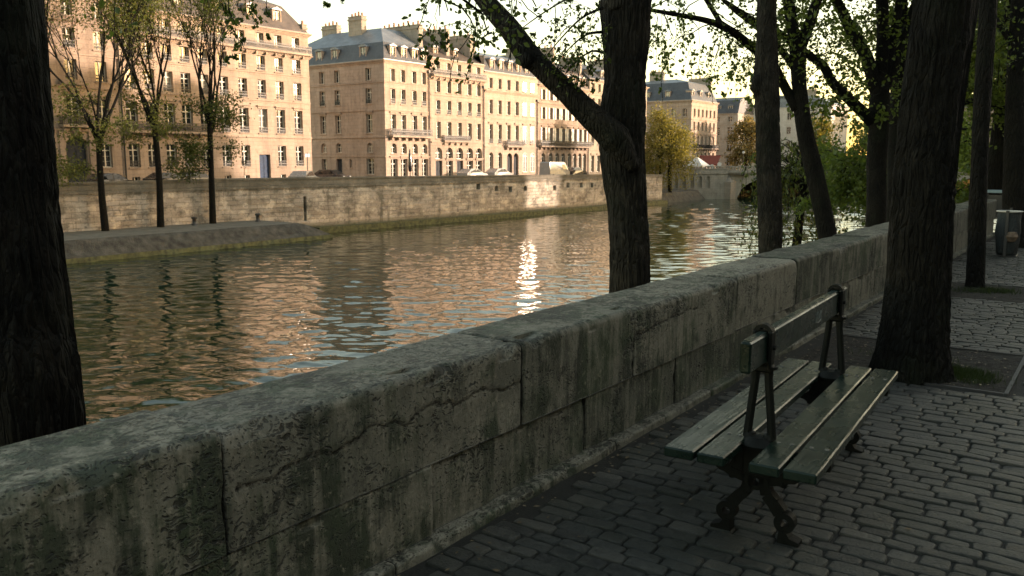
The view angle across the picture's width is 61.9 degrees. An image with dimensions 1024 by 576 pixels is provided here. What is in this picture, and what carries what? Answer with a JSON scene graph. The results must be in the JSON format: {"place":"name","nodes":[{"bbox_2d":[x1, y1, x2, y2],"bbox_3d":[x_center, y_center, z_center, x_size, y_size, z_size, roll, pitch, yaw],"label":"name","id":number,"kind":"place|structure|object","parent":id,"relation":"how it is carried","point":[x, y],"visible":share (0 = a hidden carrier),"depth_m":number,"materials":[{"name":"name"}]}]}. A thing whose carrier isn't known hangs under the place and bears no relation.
{"place":"outdoors","nodes":[
{"label":"outdoors","id":0,"kind":"place"},
{"bbox_2d":[45,0,123,181],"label":"stone house","id":1,"kind":"structure","parent":0,"point":[89,52],"depth_m":77.70,"materials":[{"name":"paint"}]},
{"bbox_2d":[62,27,74,46],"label":"window","id":2,"kind":"structure","parent":1,"relation":"in","point":[70,42],"depth_m":76.51,"materials":[{"name":"glass"}]},
{"bbox_2d":[64,58,77,79],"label":"window","id":3,"kind":"structure","parent":1,"relation":"in","point":[67,67],"depth_m":76.90,"materials":[{"name":"glass"}]},
{"bbox_2d":[66,94,79,124],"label":"window","id":4,"kind":"structure","parent":1,"relation":"in","point":[75,102],"depth_m":77.50,"materials":[{"name":"glass"}]},
{"bbox_2d":[66,139,86,181],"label":"door","id":5,"kind":"structure","parent":1,"relation":"in","point":[74,149],"depth_m":78.09,"materials":[{"name":"paint"}]},
{"bbox_2d":[92,30,102,49],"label":"window","id":6,"kind":"structure","parent":1,"relation":"in","point":[97,46],"depth_m":78.68,"materials":[{"name":"glass"}]},
{"bbox_2d":[95,61,106,81],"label":"window","id":7,"kind":"structure","parent":1,"relation":"in","point":[97,64],"depth_m":79.09,"materials":[{"name":"glass"}]},
{"bbox_2d":[99,99,109,124],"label":"window","id":8,"kind":"structure","parent":1,"relation":"in","point":[101,110],"depth_m":79.65,"materials":[{"name":"glass"}]},
{"bbox_2d":[102,144,110,167],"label":"window","id":9,"kind":"structure","parent":1,"relation":"in","point":[106,155],"depth_m":80.45,"materials":[{"name":"paint"}]},
{"bbox_2d":[64,220,332,263],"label":"embankment","id":10,"kind":"structure","parent":0,"point":[94,245],"depth_m":67.27,"materials":[{"name":"stone"}]},
{"bbox_2d":[44,0,94,187],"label":"tree","id":11,"kind":"object","parent":10,"relation":"on","point":[60,168],"visible":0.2,"depth_m":63.50,"materials":[{"name":"green plant"}]},
{"bbox_2d":[44,0,178,230],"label":"tree","id":12,"kind":"object","parent":10,"relation":"on","point":[98,136],"visible":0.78,"depth_m":65.61,"materials":[{"name":"bark"},{"name":"green leaf"}]},
{"bbox_2d":[62,0,197,226],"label":"tree","id":13,"kind":"object","parent":10,"relation":"on","point":[154,124],"visible":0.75,"depth_m":69.61,"materials":[{"name":"bark"},{"name":"green leaf"}]},
{"bbox_2d":[159,0,269,223],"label":"tree","id":14,"kind":"object","parent":10,"relation":"on","point":[210,113],"visible":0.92,"depth_m":73.91,"materials":[{"name":"green plant"}]},
{"bbox_2d":[59,174,667,232],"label":"quay wall","id":15,"kind":"structure","parent":10,"relation":"on","point":[333,204],"depth_m":86.80,"materials":[{"name":"beige stone"}]},
{"bbox_2d":[113,0,312,180],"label":"stone house","id":16,"kind":"structure","parent":0,"point":[271,77],"depth_m":91.99,"materials":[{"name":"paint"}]},
{"bbox_2d":[125,101,137,128],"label":"window","id":17,"kind":"structure","parent":16,"relation":"in","point":[129,113],"depth_m":82.02,"materials":[{"name":"glass"}]},
{"bbox_2d":[128,143,140,166],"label":"window","id":18,"kind":"structure","parent":16,"relation":"in","point":[133,152],"depth_m":82.58,"materials":[{"name":"glass"}]},
{"bbox_2d":[148,144,154,166],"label":"window","id":19,"kind":"structure","parent":16,"relation":"in","point":[150,151],"depth_m":84.07,"materials":[{"name":"paint"}]},
{"bbox_2d":[163,71,173,91],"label":"window","id":20,"kind":"structure","parent":16,"relation":"in","point":[167,77],"depth_m":84.75,"materials":[{"name":"glass"}]},
{"bbox_2d":[164,103,174,129],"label":"window","id":21,"kind":"structure","parent":16,"relation":"in","point":[172,118],"depth_m":85.28,"materials":[{"name":"glass"}]},
{"bbox_2d":[166,144,177,166],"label":"window","id":22,"kind":"structure","parent":16,"relation":"in","point":[170,148],"depth_m":85.74,"materials":[{"name":"paint"}]},
{"bbox_2d":[179,46,189,62],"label":"window","id":23,"kind":"structure","parent":16,"relation":"in","point":[182,51],"depth_m":85.87,"materials":[{"name":"glass"}]},
{"bbox_2d":[180,73,190,92],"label":"window","id":24,"kind":"structure","parent":16,"relation":"in","point":[185,87],"depth_m":86.35,"materials":[{"name":"paint"}]},
{"bbox_2d":[182,104,192,130],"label":"window","id":25,"kind":"structure","parent":16,"relation":"in","point":[188,119],"depth_m":86.83,"materials":[{"name":"paint"}]},
{"bbox_2d":[200,75,208,93],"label":"window","id":26,"kind":"structure","parent":16,"relation":"in","point":[204,85],"depth_m":88.10,"materials":[{"name":"paint"}]},
{"bbox_2d":[219,76,228,95],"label":"window","id":27,"kind":"structure","parent":16,"relation":"in","point":[222,84],"depth_m":90.01,"materials":[{"name":"paint"}]},
{"bbox_2d":[222,145,230,166],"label":"window","id":28,"kind":"structure","parent":16,"relation":"in","point":[225,164],"depth_m":90.99,"materials":[{"name":"paint"}]},
{"bbox_2d":[237,53,245,67],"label":"window","id":29,"kind":"structure","parent":16,"relation":"in","point":[241,56],"depth_m":91.50,"materials":[{"name":"glass"}]},
{"bbox_2d":[238,78,247,96],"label":"window","id":30,"kind":"structure","parent":16,"relation":"in","point":[241,81],"depth_m":91.95,"materials":[{"name":"paint"}]},
{"bbox_2d":[239,108,249,132],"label":"window","id":31,"kind":"structure","parent":16,"relation":"in","point":[243,128],"depth_m":92.51,"materials":[{"name":"glass"}]},
{"bbox_2d":[241,145,250,166],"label":"window","id":32,"kind":"structure","parent":16,"relation":"in","point":[245,157],"depth_m":93.01,"materials":[{"name":"paint"}]},
{"bbox_2d":[256,56,264,69],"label":"window","id":33,"kind":"structure","parent":16,"relation":"in","point":[259,58],"depth_m":93.51,"materials":[{"name":"glass"}]},
{"bbox_2d":[257,80,265,98],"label":"window","id":34,"kind":"structure","parent":16,"relation":"in","point":[260,82],"depth_m":93.92,"materials":[{"name":"paint"}]},
{"bbox_2d":[258,109,267,132],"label":"window","id":35,"kind":"structure","parent":16,"relation":"in","point":[262,115],"depth_m":94.45,"materials":[{"name":"glass"}]},
{"bbox_2d":[259,155,268,177],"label":"door","id":36,"kind":"structure","parent":16,"relation":"in","point":[264,161],"depth_m":95.19,"materials":[{"name":"blue paint"}]},
{"bbox_2d":[275,58,282,71],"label":"window","id":37,"kind":"structure","parent":16,"relation":"in","point":[277,60],"depth_m":95.49,"materials":[{"name":"paint"}]},
{"bbox_2d":[276,82,283,99],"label":"window","id":38,"kind":"structure","parent":16,"relation":"in","point":[279,94],"depth_m":95.94,"materials":[{"name":"paint"}]},
{"bbox_2d":[276,110,285,133],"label":"window","id":39,"kind":"structure","parent":16,"relation":"in","point":[280,124],"depth_m":96.48,"materials":[{"name":"glass"}]},
{"bbox_2d":[278,146,286,165],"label":"window","id":40,"kind":"structure","parent":16,"relation":"in","point":[281,154],"depth_m":96.94,"materials":[{"name":"paint"}]},
{"bbox_2d":[293,60,300,73],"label":"window","id":41,"kind":"structure","parent":16,"relation":"in","point":[296,70],"depth_m":97.54,"materials":[{"name":"glass"}]},
{"bbox_2d":[293,83,301,100],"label":"window","id":42,"kind":"structure","parent":16,"relation":"in","point":[297,97],"depth_m":98.00,"materials":[{"name":"paint"}]},
{"bbox_2d":[294,111,302,133],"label":"window","id":43,"kind":"structure","parent":16,"relation":"in","point":[297,114],"depth_m":98.48,"materials":[{"name":"glass"}]},
{"bbox_2d":[296,146,303,165],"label":"window","id":44,"kind":"structure","parent":16,"relation":"in","point":[298,148],"depth_m":99.03,"materials":[{"name":"paint"}]},
{"bbox_2d":[473,42,539,174],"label":"stone house","id":45,"kind":"structure","parent":0,"point":[511,96],"depth_m":131.60,"materials":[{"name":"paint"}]},
{"bbox_2d":[523,126,528,143],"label":"window","id":46,"kind":"structure","parent":45,"relation":"in","point":[524,127],"depth_m":135.06,"materials":[{"name":"paint"}]},
{"bbox_2d":[530,153,534,171],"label":"window","id":47,"kind":"structure","parent":45,"relation":"in","point":[532,157],"depth_m":137.46,"materials":[{"name":"glass"}]},
{"bbox_2d":[67,196,996,423],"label":"water","id":48,"kind":"structure","parent":0,"point":[155,332],"depth_m":46.92,"materials":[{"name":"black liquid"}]},
{"bbox_2d":[500,44,591,174],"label":"stone house","id":49,"kind":"structure","parent":0,"point":[563,134],"depth_m":143.58,"materials":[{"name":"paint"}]},
{"bbox_2d":[582,58,649,173],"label":"stone house","id":50,"kind":"structure","parent":0,"point":[594,162],"depth_m":153.20,"materials":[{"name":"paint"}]},
{"bbox_2d":[265,0,972,154],"label":"sky","id":51,"kind":"structure","parent":0,"point":[379,13],"materials":[{"name":"white"}]},
{"bbox_2d":[646,69,719,167],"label":"stone house","id":52,"kind":"structure","parent":0,"point":[691,99],"depth_m":190.01,"materials":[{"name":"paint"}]},
{"bbox_2d":[395,236,1023,575],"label":"quay terrace","id":53,"kind":"structure","parent":0,"point":[564,490],"depth_m":4.25,"materials":[{"name":"stone cobbles"},{"name":"stone"}]},
{"bbox_2d":[0,199,996,575],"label":"parapet","id":54,"kind":"structure","parent":53,"relation":"on","point":[394,461],"depth_m":3.42,"materials":[{"name":"stone"}]},
{"bbox_2d":[426,238,1023,575],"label":"cobblestones","id":55,"kind":"structure","parent":53,"relation":"on","point":[717,548],"depth_m":3.99,"materials":[{"name":"stone"}]},
{"bbox_2d":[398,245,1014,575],"bbox_3d":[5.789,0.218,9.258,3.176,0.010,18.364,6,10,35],"label":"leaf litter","id":56,"kind":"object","parent":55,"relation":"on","point":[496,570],"visible":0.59,"depth_m":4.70,"materials":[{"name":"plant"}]},
{"bbox_2d":[664,284,897,547],"bbox_3d":[1.396,0.526,4.151,0.613,0.928,1.900,5,10,32],"label":"bench","id":57,"kind":"object","parent":55,"relation":"on","point":[811,441],"visible":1,"depth_m":3.72,"materials":[{"name":"paint"}]},
{"bbox_2d":[848,285,1022,389],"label":"grass","id":58,"kind":"structure","parent":55,"relation":"on","point":[972,373],"depth_m":6.41,"materials":[{"name":"plant"}]},
{"bbox_2d":[987,190,1001,217],"bbox_3d":[11.316,-1.725,19.153,1.370,0.930,0.080,6,10,35],"label":"gate barrier","id":59,"kind":"object","parent":55,"relation":"on","point":[998,198],"visible":0.1,"depth_m":19.33,"materials":[{"name":"paint"}]},
{"bbox_2d":[994,208,1023,256],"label":"litter bin","id":60,"kind":"object","parent":55,"relation":"on","point":[1007,231],"visible":1,"depth_m":14.22,"materials":[{"name":"grey metal"}]},
{"bbox_2d":[797,335,1022,392],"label":"soil","id":61,"kind":"structure","parent":53,"relation":"on","point":[982,358],"depth_m":6.92,"materials":[{"name":"soil"}]},
{"bbox_2d":[805,0,979,385],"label":"quay tree","id":62,"kind":"object","parent":61,"relation":"on","point":[913,343],"visible":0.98,"depth_m":6.24,"materials":[{"name":"brown plant"}]},
{"bbox_2d":[843,334,1023,396],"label":"tree pit edging","id":63,"kind":"object","parent":53,"relation":"on","point":[1012,381],"visible":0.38,"depth_m":6.21,"materials":[{"name":"stone"}]},
{"bbox_2d":[958,77,995,176],"bbox_3d":[23.932,-10.137,40.585,10.389,11.424,8.788,3,9,16],"label":"quay tree","id":64,"kind":"object","parent":53,"relation":"on","point":[965,141],"visible":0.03,"depth_m":41.34,"materials":[{"name":"green plant"}]},
{"bbox_2d":[965,0,997,288],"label":"quay tree","id":65,"kind":"object","parent":53,"relation":"on","point":[978,185],"visible":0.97,"depth_m":10.67,"materials":[{"name":"brown plant"}]},
{"bbox_2d":[965,18,1008,138],"bbox_3d":[14.282,-6.927,21.471,6.981,10.738,7.957,6,10,35],"label":"quay tree","id":66,"kind":"object","parent":53,"relation":"on","point":[998,98],"visible":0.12,"depth_m":24.93,"materials":[{"name":"green plant"}]},
{"bbox_2d":[963,0,1010,194],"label":"quay tree","id":67,"kind":"object","parent":53,"relation":"on","point":[995,168],"visible":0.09,"depth_m":26.18,"materials":[{"name":"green plant"}]},
{"bbox_2d":[951,283,1023,302],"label":"soil","id":68,"kind":"structure","parent":53,"relation":"on","point":[997,296],"depth_m":10.30,"materials":[{"name":"soil"}]},
{"bbox_2d":[973,0,1023,247],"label":"quay tree","id":69,"kind":"object","parent":53,"relation":"on","point":[1013,174],"visible":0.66,"depth_m":15.76,"materials":[{"name":"brown plant"}]},
{"bbox_2d":[715,97,753,170],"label":"stone house","id":70,"kind":"structure","parent":0,"point":[728,109],"depth_m":211.03,"materials":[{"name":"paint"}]},
{"bbox_2d":[752,88,847,169],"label":"plain house","id":71,"kind":"structure","parent":0,"point":[787,127],"depth_m":220.59,"materials":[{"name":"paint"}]},
{"bbox_2d":[738,179,969,198],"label":"deep water","id":72,"kind":"structure","parent":0,"point":[745,193],"depth_m":200.52,"materials":[{"name":"liquid"}]},
{"bbox_2d":[662,168,727,198],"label":"arcade wall","id":73,"kind":"structure","parent":72,"relation":"in","point":[710,183],"depth_m":157.43,"materials":[{"name":"stone"}]},
{"bbox_2d":[705,166,969,198],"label":"stone bridge","id":74,"kind":"structure","parent":72,"relation":"in","point":[732,186],"depth_m":157.35,"materials":[{"name":"stone"}]},
{"bbox_2d":[741,178,969,190],"bbox_3d":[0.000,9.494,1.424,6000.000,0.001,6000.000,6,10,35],"label":"ground","id":75,"kind":"structure","parent":0,"point":[748,186],"depth_m":301.23,"materials":[{"name":"plant"}]},
{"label":"landing wall","id":76,"kind":"object","parent":75,"relation":"on","visible":0},
{"bbox_2d":[662,189,704,202],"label":"landing","id":77,"kind":"object","parent":76,"relation":"attached to","point":[676,195],"visible":0.64,"depth_m":149.63,"materials":[{"name":"stone"}]},
{"bbox_2d":[645,101,690,177],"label":"golden tree","id":78,"kind":"object","parent":77,"relation":"on","point":[649,164],"visible":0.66,"depth_m":144.09,"materials":[{"name":"plant"}]},
{"bbox_2d":[646,106,703,194],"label":"golden tree","id":79,"kind":"object","parent":77,"relation":"on","point":[684,142],"visible":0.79,"depth_m":144.27,"materials":[{"name":"plant"}]},
{"label":"far street","id":80,"kind":"structure","parent":0,"visible":0},
{"bbox_2d":[80,173,135,181],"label":"parked car","id":81,"kind":"object","parent":80,"relation":"on","point":[112,177],"visible":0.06,"depth_m":71.41,"materials":[{"name":"paint"}]},
{"bbox_2d":[143,172,184,179],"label":"parked car","id":82,"kind":"object","parent":80,"relation":"on","point":[152,176],"visible":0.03,"depth_m":76.15,"materials":[{"name":"paint"}]},
{"bbox_2d":[180,172,215,178],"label":"parked car","id":83,"kind":"object","parent":80,"relation":"on","point":[203,176],"visible":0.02,"depth_m":78.89,"materials":[{"name":"paint"}]},
{"bbox_2d":[288,171,317,176],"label":"parked car","id":84,"kind":"object","parent":80,"relation":"on","point":[302,174],"visible":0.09,"depth_m":87.15,"materials":[{"name":"white paint"}]},
{"bbox_2d":[314,169,351,176],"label":"parked car","id":85,"kind":"object","parent":80,"relation":"on","point":[329,173],"visible":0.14,"depth_m":99.71,"materials":[{"name":"paint"}]},
{"bbox_2d":[308,11,432,176],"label":"stone house","id":86,"kind":"structure","parent":80,"relation":"on","point":[370,112],"depth_m":113.27,"materials":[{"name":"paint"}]},
{"bbox_2d":[368,114,371,132],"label":"window","id":87,"kind":"structure","parent":86,"relation":"in","point":[369,115],"depth_m":111.61,"materials":[{"name":"glass"}]},
{"bbox_2d":[368,158,373,174],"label":"window","id":88,"kind":"structure","parent":86,"relation":"in","point":[370,160],"depth_m":112.46,"materials":[{"name":"glass"}]},
{"bbox_2d":[391,159,395,175],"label":"window","id":89,"kind":"structure","parent":86,"relation":"in","point":[393,161],"depth_m":112.08,"materials":[{"name":"paint"}]},
{"bbox_2d":[401,159,405,175],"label":"window","id":90,"kind":"structure","parent":86,"relation":"in","point":[403,161],"depth_m":113.59,"materials":[{"name":"paint"}]},
{"bbox_2d":[412,159,416,175],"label":"window","id":91,"kind":"structure","parent":86,"relation":"in","point":[414,161],"depth_m":115.35,"materials":[{"name":"paint"}]},
{"bbox_2d":[422,159,426,175],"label":"window","id":92,"kind":"structure","parent":86,"relation":"in","point":[424,170],"depth_m":116.91,"materials":[{"name":"paint"}]},
{"bbox_2d":[408,149,411,175],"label":"closed parasol","id":93,"kind":"object","parent":80,"relation":"on","point":[409,162],"visible":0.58,"depth_m":107.97,"materials":[{"name":"fabric"}]},
{"bbox_2d":[423,26,486,175],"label":"stone house","id":94,"kind":"structure","parent":80,"relation":"on","point":[457,129],"depth_m":121.29,"materials":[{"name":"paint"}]},
{"bbox_2d":[457,168,487,174],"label":"parked car","id":95,"kind":"object","parent":80,"relation":"on","point":[468,171],"visible":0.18,"depth_m":110.25,"materials":[{"name":"white paint"}]},
{"bbox_2d":[485,168,513,174],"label":"parked car","id":96,"kind":"object","parent":80,"relation":"on","point":[496,171],"visible":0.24,"depth_m":115.00,"materials":[{"name":"white paint"}]},
{"bbox_2d":[539,162,569,174],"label":"parked van","id":97,"kind":"object","parent":80,"relation":"on","point":[553,168],"visible":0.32,"depth_m":122.23,"materials":[{"name":"white paint"}]},
{"bbox_2d":[567,167,586,174],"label":"parked car","id":98,"kind":"object","parent":80,"relation":"on","point":[575,170],"visible":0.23,"depth_m":130.99,"materials":[{"name":"paint"}]},
{"bbox_2d":[683,157,709,167],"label":"market tent","id":99,"kind":"object","parent":80,"relation":"on","point":[699,161],"visible":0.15,"depth_m":169.37,"materials":[{"name":"fabric"}]},
{"bbox_2d":[698,155,720,165],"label":"cafe awning","id":100,"kind":"object","parent":80,"relation":"on","point":[711,159],"visible":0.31,"depth_m":184.25,"materials":[{"name":"fabric"}]},
{"bbox_2d":[719,114,755,170],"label":"autumn tree","id":101,"kind":"object","parent":80,"relation":"on","point":[745,129],"visible":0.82,"depth_m":191.65,"materials":[{"name":"orange plant"}]},
{"bbox_2d":[794,112,846,153],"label":"autumn tree","id":102,"kind":"object","parent":80,"relation":"on","point":[823,128],"visible":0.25,"depth_m":187.61,"materials":[{"name":"plant"}]},
{"bbox_2d":[846,124,867,161],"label":"autumn tree","id":103,"kind":"object","parent":80,"relation":"on","point":[858,147],"visible":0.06,"depth_m":187.01,"materials":[{"name":"yellow plant"}]},
{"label":"lower quay","id":104,"kind":"structure","parent":0,"visible":0},
{"bbox_2d":[0,0,551,446],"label":"poplar tree","id":105,"kind":"object","parent":104,"relation":"on","point":[41,389],"visible":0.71,"depth_m":3.75,"materials":[{"name":"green plant"}]},
{"bbox_2d":[323,0,651,292],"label":"poplar tree","id":106,"kind":"object","parent":104,"relation":"on","point":[613,124],"visible":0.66,"depth_m":8.29,"materials":[{"name":"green plant"}]},
{"bbox_2d":[543,0,888,238],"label":"riverside tree","id":107,"kind":"object","parent":104,"relation":"on","point":[796,95],"visible":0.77,"depth_m":17.49,"materials":[{"name":"green plant"}]},
{"bbox_2d":[750,0,782,253],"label":"poplar tree","id":108,"kind":"object","parent":104,"relation":"on","point":[764,88],"visible":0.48,"depth_m":14.44,"materials":[{"name":"brown plant"}]},
{"bbox_2d":[733,135,865,258],"bbox_3d":[16.161,-4.213,46.630,7.425,8.110,7.517,1,9,5],"label":"willow tree","id":109,"kind":"object","parent":104,"relation":"on","point":[799,180],"visible":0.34,"depth_m":45.82,"materials":[{"name":"green plant"}]},
{"bbox_2d":[721,0,911,226],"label":"riverside tree","id":110,"kind":"object","parent":104,"relation":"on","point":[880,70],"visible":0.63,"depth_m":20.77,"materials":[{"name":"green plant"}]},
{"bbox_2d":[803,0,910,221],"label":"riverside tree","id":111,"kind":"object","parent":104,"relation":"on","point":[892,140],"visible":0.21,"depth_m":22.84,"materials":[{"name":"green plant"}]},
{"bbox_2d":[793,120,961,225],"bbox_3d":[12.971,-2.364,31.024,5.513,8.275,5.948,6,10,35],"label":"spreading tree","id":112,"kind":"object","parent":104,"relation":"on","point":[843,175],"visible":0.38,"depth_m":30.25,"materials":[{"name":"green plant"}]},
{"bbox_2d":[823,0,1005,149],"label":"riverside tree","id":113,"kind":"object","parent":104,"relation":"on","point":[969,89],"visible":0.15,"depth_m":25.78,"materials":[{"name":"green plant"}]},
{"bbox_2d":[954,101,994,203],"bbox_3d":[31.221,-9.488,53.176,9.028,16.005,8.484,6,10,35],"label":"riverside tree","id":114,"kind":"object","parent":104,"relation":"on","point":[963,196],"visible":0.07,"depth_m":54.20,"materials":[{"name":"green plant"}]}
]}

